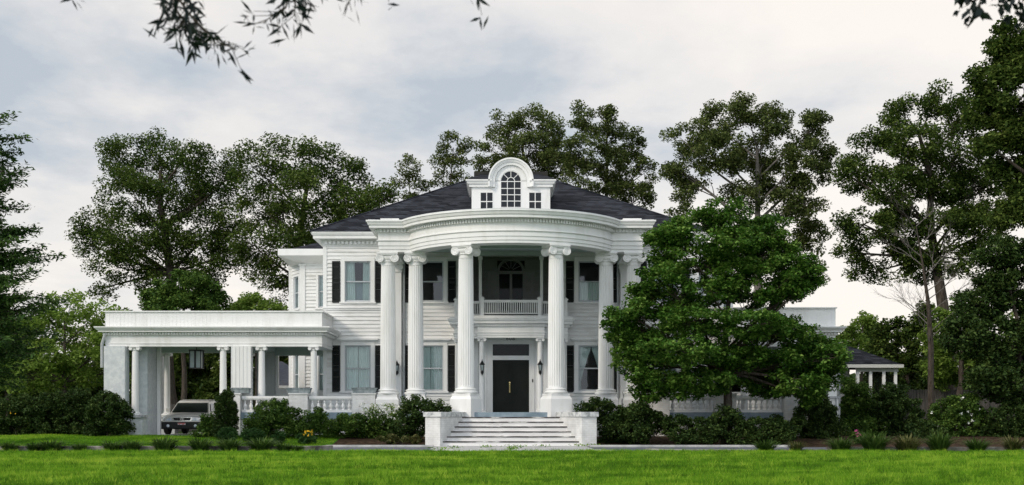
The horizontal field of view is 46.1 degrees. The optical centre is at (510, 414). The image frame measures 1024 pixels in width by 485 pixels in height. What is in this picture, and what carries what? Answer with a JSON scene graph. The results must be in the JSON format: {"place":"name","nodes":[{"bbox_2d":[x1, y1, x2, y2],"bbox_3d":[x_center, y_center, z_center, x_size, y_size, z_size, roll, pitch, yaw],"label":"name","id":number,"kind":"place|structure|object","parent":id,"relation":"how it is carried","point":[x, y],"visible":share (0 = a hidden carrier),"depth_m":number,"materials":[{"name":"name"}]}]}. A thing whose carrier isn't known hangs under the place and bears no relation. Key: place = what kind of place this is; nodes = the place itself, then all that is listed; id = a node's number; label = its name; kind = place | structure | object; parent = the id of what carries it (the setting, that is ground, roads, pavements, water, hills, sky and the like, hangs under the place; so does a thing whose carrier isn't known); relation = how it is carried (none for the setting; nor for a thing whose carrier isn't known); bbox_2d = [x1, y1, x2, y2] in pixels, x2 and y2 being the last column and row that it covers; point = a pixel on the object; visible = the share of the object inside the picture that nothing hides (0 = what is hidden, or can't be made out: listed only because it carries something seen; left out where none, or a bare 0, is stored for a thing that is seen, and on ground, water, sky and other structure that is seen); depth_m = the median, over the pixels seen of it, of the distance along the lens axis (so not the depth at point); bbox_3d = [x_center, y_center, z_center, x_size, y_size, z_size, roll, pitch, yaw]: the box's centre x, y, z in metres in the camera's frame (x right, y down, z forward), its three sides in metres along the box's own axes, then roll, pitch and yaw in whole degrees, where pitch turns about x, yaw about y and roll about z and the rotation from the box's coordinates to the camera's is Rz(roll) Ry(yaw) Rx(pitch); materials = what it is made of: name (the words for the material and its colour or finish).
{"place":"outdoors","nodes":[
{"label":"outdoors","id":0,"kind":"place"},
{"bbox_2d":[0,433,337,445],"bbox_3d":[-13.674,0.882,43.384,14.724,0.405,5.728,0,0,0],"label":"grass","id":1,"kind":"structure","parent":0,"point":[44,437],"depth_m":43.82,"materials":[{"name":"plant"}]},
{"bbox_2d":[0,435,339,445],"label":"lawn strip","id":2,"kind":"object","parent":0,"point":[173,439],"visible":0.18,"depth_m":43.62,"materials":[{"name":"plant"}]},
{"bbox_2d":[0,393,46,434],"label":"dark bush","id":3,"kind":"object","parent":2,"relation":"on","point":[12,422],"visible":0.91,"depth_m":46.32,"materials":[{"name":"green plant"}]},
{"bbox_2d":[20,389,75,434],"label":"dark bush","id":4,"kind":"object","parent":2,"relation":"on","point":[45,406],"visible":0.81,"depth_m":46.57,"materials":[{"name":"green plant"}]},
{"bbox_2d":[45,387,91,434],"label":"dark bush","id":5,"kind":"object","parent":2,"relation":"on","point":[79,402],"visible":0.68,"depth_m":46.98,"materials":[{"name":"green plant"}]},
{"bbox_2d":[82,389,136,435],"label":"rounded shrub","id":6,"kind":"object","parent":2,"relation":"on","point":[107,413],"visible":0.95,"depth_m":44.88,"materials":[{"name":"green plant"}]},
{"bbox_2d":[188,411,215,436],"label":"spreading shrub","id":7,"kind":"object","parent":2,"relation":"on","point":[206,421],"visible":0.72,"depth_m":44.62,"materials":[{"name":"green plant"}]},
{"bbox_2d":[210,388,239,437],"bbox_3d":[-10.537,-0.002,44.269,1.110,1.951,1.255,0,0,0],"label":"arborvitae","id":8,"kind":"object","parent":2,"relation":"on","point":[226,411],"visible":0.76,"depth_m":44.08,"materials":[{"name":"green plant"}]},
{"bbox_2d":[215,426,238,440],"bbox_3d":[-10.097,0.769,42.715,0.864,0.735,0.729,0,0,0],"label":"boxwood ball","id":9,"kind":"object","parent":2,"relation":"on","point":[230,432],"visible":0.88,"depth_m":42.55,"materials":[{"name":"green plant"}]},
{"bbox_2d":[239,427,265,443],"bbox_3d":[-9.113,0.787,42.385,0.863,0.724,0.788,0,0,-36],"label":"boxwood ball","id":10,"kind":"object","parent":2,"relation":"on","point":[247,434],"visible":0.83,"depth_m":42.22,"materials":[{"name":"green plant"}]},
{"bbox_2d":[241,398,305,437],"bbox_3d":[-8.615,0.166,44.342,2.689,1.645,2.024,0,0,0],"label":"leafy bush","id":11,"kind":"object","parent":2,"relation":"on","point":[269,420],"visible":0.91,"depth_m":44.07,"materials":[{"name":"green plant"}]},
{"bbox_2d":[270,430,286,442],"bbox_3d":[-8.218,0.835,42.538,0.571,0.616,0.591,0,0,0],"label":"boxwood ball","id":12,"kind":"object","parent":2,"relation":"on","point":[280,436],"visible":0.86,"depth_m":42.40,"materials":[{"name":"green plant"}]},
{"bbox_2d":[295,430,316,443],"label":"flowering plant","id":13,"kind":"object","parent":2,"relation":"on","point":[307,436],"visible":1,"depth_m":42.30,"materials":[{"name":"green plant"}]},
{"bbox_2d":[297,406,340,437],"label":"leafy bush","id":14,"kind":"object","parent":2,"relation":"on","point":[318,422],"visible":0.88,"depth_m":44.07,"materials":[{"name":"green plant"}]},
{"bbox_2d":[162,432,200,434],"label":"carport floor","id":15,"kind":"structure","parent":0,"point":[178,434],"depth_m":48.85,"materials":[{"name":"concrete"}]},
{"bbox_2d":[161,399,214,433],"bbox_3d":[-13.240,0.072,50.496,2.120,1.445,4.368,0,0,0],"label":"parked car","id":16,"kind":"object","parent":15,"relation":"on","point":[184,416],"visible":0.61,"depth_m":49.16,"materials":[{"name":"silver metal"}]},
{"bbox_2d":[0,0,1023,390],"label":"sky","id":17,"kind":"structure","parent":0,"point":[383,88],"materials":[{"name":"white"}]},
{"bbox_2d":[0,447,1023,484],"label":"lawn","id":18,"kind":"structure","parent":0,"point":[463,462],"depth_m":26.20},
{"bbox_2d":[59,0,490,84],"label":"willow oak","id":19,"kind":"object","parent":18,"relation":"on","point":[186,25],"visible":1,"depth_m":8.02,"materials":[{"name":"green plant"}]},
{"bbox_2d":[953,0,1023,32],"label":"broadleaf oak","id":20,"kind":"object","parent":18,"relation":"on","point":[977,11],"visible":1,"depth_m":9.01,"materials":[{"name":"green plant"}]},
{"bbox_2d":[431,446,624,450],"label":"pavement","id":21,"kind":"structure","parent":0,"point":[468,448],"depth_m":38.35,"materials":[{"name":"concrete"}]},
{"bbox_2d":[423,412,598,445],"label":"front staircase","id":22,"kind":"structure","parent":21,"relation":"on","point":[462,429],"depth_m":41.78,"materials":[{"name":"paint"}]},
{"bbox_2d":[427,443,600,449],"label":"weeds","id":23,"kind":"object","parent":21,"relation":"on","point":[513,447],"visible":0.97,"depth_m":39.04,"materials":[{"name":"green plant"}]},
{"bbox_2d":[319,447,825,450],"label":"driveway","id":24,"kind":"structure","parent":0,"point":[423,448],"depth_m":38.70,"materials":[{"name":"concrete"}]},
{"bbox_2d":[31,438,67,450],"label":"liriope clump","id":25,"kind":"object","parent":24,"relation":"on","point":[47,445],"visible":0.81,"depth_m":35.82,"materials":[{"name":"plant"}]},
{"bbox_2d":[97,439,121,450],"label":"liriope clump","id":26,"kind":"object","parent":24,"relation":"on","point":[110,445],"visible":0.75,"depth_m":35.83,"materials":[{"name":"plant"}]},
{"bbox_2d":[118,438,145,449],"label":"liriope clump","id":27,"kind":"object","parent":24,"relation":"on","point":[128,445],"visible":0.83,"depth_m":35.82,"materials":[{"name":"plant"}]},
{"bbox_2d":[142,435,183,450],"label":"liriope clump","id":28,"kind":"object","parent":24,"relation":"on","point":[165,443],"visible":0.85,"depth_m":35.80,"materials":[{"name":"plant"}]},
{"bbox_2d":[0,445,332,450],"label":"kerb","id":29,"kind":"structure","parent":24,"relation":"on","point":[241,448],"depth_m":36.24,"materials":[{"name":"concrete"}]},
{"bbox_2d":[182,436,213,450],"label":"liriope clump","id":30,"kind":"object","parent":24,"relation":"on","point":[202,445],"visible":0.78,"depth_m":35.77,"materials":[{"name":"plant"}]},
{"bbox_2d":[214,437,247,450],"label":"liriope clump","id":31,"kind":"object","parent":24,"relation":"on","point":[233,445],"visible":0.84,"depth_m":35.82,"materials":[{"name":"plant"}]},
{"bbox_2d":[242,436,282,450],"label":"liriope clump","id":32,"kind":"object","parent":24,"relation":"on","point":[263,444],"visible":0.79,"depth_m":35.77,"materials":[{"name":"plant"}]},
{"bbox_2d":[740,438,781,449],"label":"liriope clump","id":33,"kind":"object","parent":24,"relation":"on","point":[763,445],"visible":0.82,"depth_m":35.63,"materials":[{"name":"plant"}]},
{"bbox_2d":[781,440,807,450],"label":"liriope clump","id":34,"kind":"object","parent":24,"relation":"on","point":[794,446],"visible":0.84,"depth_m":35.71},
{"bbox_2d":[820,436,859,450],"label":"liriope clump","id":35,"kind":"object","parent":24,"relation":"on","point":[841,444],"visible":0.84,"depth_m":35.67,"materials":[{"name":"plant"}]},
{"bbox_2d":[849,428,903,449],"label":"liriope clump","id":36,"kind":"object","parent":24,"relation":"on","point":[879,442],"visible":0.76,"depth_m":35.61,"materials":[{"name":"plant"}]},
{"bbox_2d":[891,433,926,450],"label":"liriope clump","id":37,"kind":"object","parent":24,"relation":"on","point":[905,443],"visible":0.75,"depth_m":35.69,"materials":[{"name":"plant"}]},
{"bbox_2d":[826,447,1023,450],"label":"kerb","id":38,"kind":"structure","parent":24,"relation":"on","point":[957,448],"depth_m":35.99,"materials":[{"name":"concrete"}]},
{"bbox_2d":[918,430,962,450],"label":"liriope clump","id":39,"kind":"object","parent":24,"relation":"on","point":[938,442],"visible":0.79,"depth_m":35.57,"materials":[{"name":"plant"}]},
{"bbox_2d":[958,436,992,450],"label":"liriope clump","id":40,"kind":"object","parent":24,"relation":"on","point":[973,444],"visible":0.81,"depth_m":35.66,"materials":[{"name":"plant"}]},
{"bbox_2d":[994,434,1023,450],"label":"liriope clump","id":41,"kind":"object","parent":24,"relation":"on","point":[1009,443],"visible":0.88,"depth_m":35.67,"materials":[{"name":"plant"}]},
{"bbox_3d":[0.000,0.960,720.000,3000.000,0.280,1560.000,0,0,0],"label":"ground","id":42,"kind":"structure","parent":0,"visible":0},
{"bbox_2d":[0,304,61,415],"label":"woodland tree","id":43,"kind":"object","parent":42,"relation":"on","point":[5,393],"visible":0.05,"depth_m":75.90,"materials":[{"name":"green plant"}]},
{"bbox_2d":[0,110,72,391],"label":"cedar tree","id":44,"kind":"object","parent":42,"relation":"on","point":[11,343],"visible":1,"depth_m":36.99,"materials":[{"name":"green plant"}]},
{"bbox_2d":[0,288,131,414],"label":"tree","id":45,"kind":"object","parent":42,"relation":"on","point":[62,365],"visible":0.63,"depth_m":53.62,"materials":[{"name":"green plant"}]},
{"bbox_2d":[36,307,132,405],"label":"woodland tree","id":46,"kind":"object","parent":42,"relation":"on","point":[95,391],"visible":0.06,"depth_m":86.52,"materials":[{"name":"green plant"}]},
{"bbox_2d":[64,125,254,403],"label":"oak tree","id":47,"kind":"object","parent":42,"relation":"on","point":[202,192],"visible":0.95,"depth_m":73.56,"materials":[{"name":"green plant"}]},
{"bbox_2d":[129,353,226,404],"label":"woodland tree","id":48,"kind":"object","parent":42,"relation":"on","point":[195,377],"visible":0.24,"depth_m":80.76,"materials":[{"name":"green plant"}]},
{"bbox_2d":[137,268,232,399],"bbox_3d":[-17.879,-3.539,65.278,5.298,8.912,4.809,0,0,0],"label":"round headed tree","id":49,"kind":"object","parent":42,"relation":"on","point":[206,294],"visible":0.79,"depth_m":64.89,"materials":[{"name":"green plant"}]},
{"bbox_2d":[192,353,254,407],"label":"woodland tree","id":50,"kind":"object","parent":42,"relation":"on","point":[212,386],"visible":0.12,"depth_m":77.91,"materials":[{"name":"green plant"}]},
{"bbox_2d":[226,291,288,404],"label":"tree","id":51,"kind":"object","parent":42,"relation":"on","point":[246,302],"visible":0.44,"depth_m":67.16,"materials":[{"name":"green plant"}]},
{"bbox_2d":[253,361,288,409],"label":"neighbour house","id":52,"kind":"structure","parent":42,"relation":"on","point":[283,375],"depth_m":85.32,"materials":[{"name":"white paint"}]},
{"bbox_2d":[224,131,400,304],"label":"oak tree","id":53,"kind":"object","parent":42,"relation":"on","point":[342,206],"visible":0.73,"depth_m":70.07,"materials":[{"name":"green plant"}]},
{"bbox_2d":[332,436,434,446],"bbox_3d":[-4.350,0.940,43.200,3.900,0.280,5.600,0,0,0],"label":"planting bed","id":54,"kind":"object","parent":42,"relation":"on","point":[355,441],"visible":0.29,"depth_m":43.05,"materials":[{"name":"soil"}]},
{"bbox_2d":[330,408,401,438],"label":"leafy bush","id":55,"kind":"object","parent":54,"relation":"on","point":[357,425],"visible":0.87,"depth_m":44.12,"materials":[{"name":"green plant"}]},
{"bbox_2d":[359,403,409,420],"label":"white flowering shrub","id":56,"kind":"object","parent":54,"relation":"on","point":[377,408],"visible":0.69,"depth_m":44.42,"materials":[{"name":"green plant"}]},
{"bbox_2d":[375,433,420,444],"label":"ground fern","id":57,"kind":"object","parent":54,"relation":"on","point":[414,439],"visible":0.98,"depth_m":42.07,"materials":[{"name":"green plant"}]},
{"bbox_2d":[385,394,452,441],"bbox_3d":[-3.336,0.151,43.142,2.472,1.844,1.325,0,0,0],"label":"spreading shrub","id":58,"kind":"object","parent":54,"relation":"on","point":[415,406],"visible":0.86,"depth_m":42.97,"materials":[{"name":"green plant"}]},
{"bbox_2d":[333,445,433,446],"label":"kerb","id":59,"kind":"structure","parent":42,"relation":"on","point":[383,445],"depth_m":40.28,"materials":[{"name":"concrete"}]},
{"bbox_2d":[389,152,432,199],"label":"young oak tree","id":60,"kind":"object","parent":42,"relation":"on","point":[408,177],"visible":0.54,"depth_m":75.61,"materials":[{"name":"green plant"}]},
{"bbox_2d":[427,129,476,187],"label":"young oak tree","id":61,"kind":"object","parent":42,"relation":"on","point":[444,162],"visible":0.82,"depth_m":76.98,"materials":[{"name":"green plant"}]},
{"bbox_2d":[94,157,846,436],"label":"mansion","id":62,"kind":"structure","parent":42,"relation":"on","point":[511,272],"depth_m":47.88,"materials":[{"name":"white paint"}]},
{"bbox_2d":[189,347,203,368],"bbox_3d":[-12.450,-2.360,47.600,0.500,1.040,0.500,0,0,0],"label":"hanging lantern","id":63,"kind":"object","parent":62,"relation":"hanging from","point":[196,358],"visible":0.9,"depth_m":47.40,"materials":[{"name":"black metal"}]},
{"bbox_2d":[291,274,298,310],"bbox_3d":[-9.582,-5.510,54.128,0.310,1.620,0.940,0,0,-30],"label":"window","id":64,"kind":"structure","parent":62,"relation":"in","point":[295,281],"depth_m":54.36,"materials":[{"name":"white paint"}]},
{"bbox_2d":[293,356,298,387],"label":"window","id":65,"kind":"structure","parent":62,"relation":"in","point":[295,372],"depth_m":54.36,"materials":[{"name":"white paint"}]},
{"bbox_2d":[286,388,311,392],"bbox_3d":[-8.070,-0.934,45.850,0.930,0.208,0.400,0,0,0],"label":"trough planter","id":66,"kind":"object","parent":62,"relation":"on","point":[299,390],"visible":1,"depth_m":45.69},
{"bbox_2d":[315,273,322,308],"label":"window","id":67,"kind":"structure","parent":62,"relation":"in","point":[319,276],"depth_m":53.51,"materials":[{"name":"white paint"}]},
{"bbox_2d":[317,356,322,389],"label":"window","id":68,"kind":"structure","parent":62,"relation":"in","point":[319,358],"depth_m":53.51,"materials":[{"name":"white paint"}]},
{"bbox_2d":[337,338,377,392],"bbox_3d":[-6.255,-2.015,49.120,1.680,2.230,0.380,0,0,0],"label":"window","id":69,"kind":"structure","parent":62,"relation":"in","point":[349,350],"depth_m":49.25,"materials":[{"name":"glass"}]},
{"bbox_2d":[339,257,375,303],"bbox_3d":[-6.255,-5.495,49.185,1.480,1.890,0.370,0,0,0],"label":"window","id":70,"kind":"structure","parent":62,"relation":"in","point":[352,291],"depth_m":49.12,"materials":[{"name":"white paint"}]},
{"bbox_2d":[351,388,377,392],"bbox_3d":[-5.585,-0.934,45.850,0.960,0.208,0.400,0,0,0],"label":"trough planter","id":71,"kind":"object","parent":62,"relation":"on","point":[364,390],"visible":1,"depth_m":45.69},
{"bbox_2d":[423,257,448,303],"bbox_3d":[-3.285,-5.495,49.100,1.480,1.890,0.200,0,0,0],"label":"window","id":72,"kind":"structure","parent":62,"relation":"in","point":[443,260],"depth_m":49.05,"materials":[{"name":"white paint"}]},
{"bbox_2d":[423,338,450,392],"bbox_3d":[-3.285,-2.015,49.120,1.680,2.230,0.380,0,0,0],"label":"window","id":73,"kind":"structure","parent":62,"relation":"in","point":[435,353],"depth_m":49.26,"materials":[{"name":"white paint"}]},
{"bbox_2d":[480,192,492,208],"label":"dormer window","id":74,"kind":"structure","parent":62,"relation":"in","point":[486,198],"depth_m":49.61,"materials":[{"name":"white paint"}]},
{"bbox_2d":[493,360,510,411],"bbox_3d":[-0.372,-1.175,49.085,0.732,2.130,0.131,0,0,0],"label":"front door","id":75,"kind":"structure","parent":62,"relation":"in","point":[501,368],"depth_m":49.10,"materials":[{"name":"black paint"}]},
{"bbox_2d":[500,171,521,207],"bbox_3d":[0.000,-9.102,49.594,0.888,1.964,0.112,0,0,0],"label":"arched window","id":76,"kind":"structure","parent":62,"relation":"in","point":[510,181],"depth_m":49.61,"materials":[{"name":"white paint"}]},
{"bbox_2d":[487,258,534,314],"bbox_3d":[0.000,-5.266,50.965,2.000,2.732,0.130,0,0,0],"label":"french door","id":77,"kind":"structure","parent":62,"relation":"in","point":[510,273],"depth_m":51.00,"materials":[{"name":"white paint"}]},
{"bbox_2d":[511,360,528,411],"bbox_3d":[0.372,-1.175,49.115,0.732,2.130,0.070,0,0,0],"label":"front door","id":78,"kind":"structure","parent":62,"relation":"in","point":[519,368],"depth_m":49.10,"materials":[{"name":"black paint"}]},
{"bbox_2d":[528,192,541,208],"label":"dormer window","id":79,"kind":"structure","parent":62,"relation":"in","point":[534,198],"depth_m":49.61,"materials":[{"name":"white paint"}]},
{"bbox_2d":[571,338,597,392],"bbox_3d":[3.285,-2.015,49.120,1.680,2.230,0.380,0,0,0],"label":"window","id":80,"kind":"structure","parent":62,"relation":"in","point":[581,350],"depth_m":49.12,"materials":[{"name":"white paint"}]},
{"bbox_2d":[573,257,598,303],"bbox_3d":[3.285,-5.495,49.155,1.480,1.890,0.310,0,0,0],"label":"window","id":81,"kind":"structure","parent":62,"relation":"in","point":[585,292],"depth_m":49.12,"materials":[{"name":"white paint"}]},
{"bbox_2d":[471,101,568,180],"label":"oak tree","id":82,"kind":"object","parent":42,"relation":"on","point":[548,156],"visible":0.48,"depth_m":81.46,"materials":[{"name":"green plant"}]},
{"bbox_2d":[558,99,661,209],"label":"oak tree","id":83,"kind":"object","parent":42,"relation":"on","point":[615,184],"visible":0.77,"depth_m":77.05,"materials":[{"name":"green plant"}]},
{"bbox_2d":[590,445,788,446],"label":"kerb","id":84,"kind":"structure","parent":42,"relation":"on","point":[677,446],"depth_m":40.27,"materials":[{"name":"concrete"}]},
{"bbox_2d":[658,90,840,305],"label":"oak tree","id":85,"kind":"object","parent":42,"relation":"on","point":[761,165],"visible":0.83,"depth_m":69.30,"materials":[{"name":"green plant"}]},
{"bbox_2d":[586,436,1023,446],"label":"planting bed","id":86,"kind":"object","parent":42,"relation":"on","point":[665,440],"visible":0.22,"depth_m":43.34,"materials":[{"name":"soil"}]},
{"bbox_2d":[573,396,635,442],"bbox_3d":[3.526,0.222,43.190,2.588,1.808,1.751,0,0,0],"label":"spreading shrub","id":87,"kind":"object","parent":86,"relation":"on","point":[609,429],"visible":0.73,"depth_m":42.98,"materials":[{"name":"green plant"}]},
{"bbox_2d":[618,401,665,444],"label":"leafy bush","id":88,"kind":"object","parent":86,"relation":"on","point":[646,418],"visible":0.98,"depth_m":42.26,"materials":[{"name":"green plant"}]},
{"bbox_2d":[599,196,854,443],"bbox_3d":[7.655,-3.265,42.188,9.030,8.891,5.114,0,0,0],"label":"dogwood tree","id":89,"kind":"object","parent":86,"relation":"on","point":[820,358],"visible":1,"depth_m":42.00,"materials":[{"name":"green plant"}]},
{"bbox_2d":[661,403,797,444],"bbox_3d":[7.566,0.378,41.593,4.716,1.614,1.991,0,0,0],"label":"clipped hedge","id":90,"kind":"object","parent":86,"relation":"on","point":[743,431],"visible":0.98,"depth_m":41.44,"materials":[{"name":"green plant"}]},
{"bbox_2d":[764,413,807,443],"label":"leafy bush","id":91,"kind":"object","parent":86,"relation":"on","point":[799,422],"visible":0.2,"depth_m":42.61,"materials":[{"name":"green plant"}]},
{"bbox_2d":[792,393,848,438],"bbox_3d":[11.447,0.002,44.684,2.168,2.266,1.497,0,0,0],"label":"tall shrub","id":92,"kind":"object","parent":86,"relation":"on","point":[823,422],"visible":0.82,"depth_m":44.35,"materials":[{"name":"green plant"}]},
{"bbox_2d":[837,377,889,435],"bbox_3d":[13.695,-0.136,46.455,2.615,2.708,2.090,0,0,-26],"label":"tall shrub","id":93,"kind":"object","parent":86,"relation":"on","point":[856,402],"visible":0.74,"depth_m":46.07,"materials":[{"name":"green plant"}]},
{"bbox_2d":[869,382,927,435],"bbox_3d":[14.865,-0.043,46.139,2.634,2.496,1.800,0,0,0],"label":"tall shrub","id":94,"kind":"object","parent":86,"relation":"on","point":[892,406],"visible":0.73,"depth_m":45.77,"materials":[{"name":"green plant"}]},
{"bbox_2d":[896,419,950,438],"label":"leafy bush","id":95,"kind":"object","parent":86,"relation":"on","point":[916,429],"visible":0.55,"depth_m":44.30,"materials":[{"name":"green plant"}]},
{"bbox_2d":[924,390,989,436],"bbox_3d":[16.986,-0.004,45.601,2.712,1.848,1.683,0,0,0],"label":"white flowering shrub","id":96,"kind":"object","parent":86,"relation":"on","point":[954,416],"visible":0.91,"depth_m":45.29,"materials":[{"name":"green plant"}]},
{"bbox_2d":[975,397,1023,437],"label":"leafy bush","id":97,"kind":"object","parent":86,"relation":"on","point":[1002,426],"visible":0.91,"depth_m":44.91,"materials":[{"name":"green plant"}]},
{"bbox_2d":[835,310,881,381],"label":"tree","id":98,"kind":"object","parent":42,"relation":"on","point":[853,335],"visible":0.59,"depth_m":73.46,"materials":[{"name":"green plant"}]},
{"bbox_2d":[837,344,903,400],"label":"neighbour house","id":99,"kind":"structure","parent":42,"relation":"on","point":[864,361],"depth_m":58.80,"materials":[{"name":"grey"}]},
{"bbox_2d":[859,345,941,407],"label":"woodland tree","id":100,"kind":"object","parent":42,"relation":"on","point":[923,383],"visible":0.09,"depth_m":81.66,"materials":[{"name":"green plant"}]},
{"bbox_2d":[864,300,942,395],"bbox_3d":[20.630,-2.544,62.910,4.431,6.929,3.012,0,0,0],"label":"evergreen tree","id":101,"kind":"object","parent":42,"relation":"on","point":[909,358],"visible":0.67,"depth_m":62.45,"materials":[{"name":"green plant"}]},
{"bbox_2d":[828,78,1013,389],"bbox_3d":[21.814,-8.427,63.493,10.488,18.710,5.878,0,0,0],"label":"oak tree","id":102,"kind":"object","parent":42,"relation":"on","point":[964,184],"visible":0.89,"depth_m":63.35,"materials":[{"name":"green plant"}]},
{"bbox_2d":[873,190,978,418],"bbox_3d":[19.268,-4.597,54.679,5.754,10.954,5.096,0,0,36],"label":"bare tree","id":103,"kind":"object","parent":42,"relation":"on","point":[929,332],"visible":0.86,"depth_m":54.94,"materials":[{"name":"brown plant"}]},
{"bbox_2d":[898,387,993,427],"bbox_3d":[24.675,-0.255,60.062,10.650,2.270,0.176,0,0,0],"label":"board fence","id":104,"kind":"object","parent":42,"relation":"on","point":[921,394],"visible":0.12,"depth_m":59.97,"materials":[{"name":"wood"}]},
{"bbox_2d":[917,306,997,428],"bbox_3d":[21.680,-2.550,58.306,4.154,6.971,4.027,0,0,0],"label":"evergreen tree","id":105,"kind":"object","parent":42,"relation":"on","point":[947,375],"visible":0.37,"depth_m":58.07,"materials":[{"name":"green plant"}]},
{"bbox_2d":[936,234,1023,408],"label":"understorey tree","id":106,"kind":"object","parent":42,"relation":"on","point":[998,290],"visible":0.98,"depth_m":45.60,"materials":[{"name":"green plant"}]},
{"bbox_2d":[959,15,1023,235],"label":"oak tree","id":107,"kind":"object","parent":42,"relation":"on","point":[1002,111],"visible":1,"depth_m":49.68,"materials":[{"name":"green plant"}]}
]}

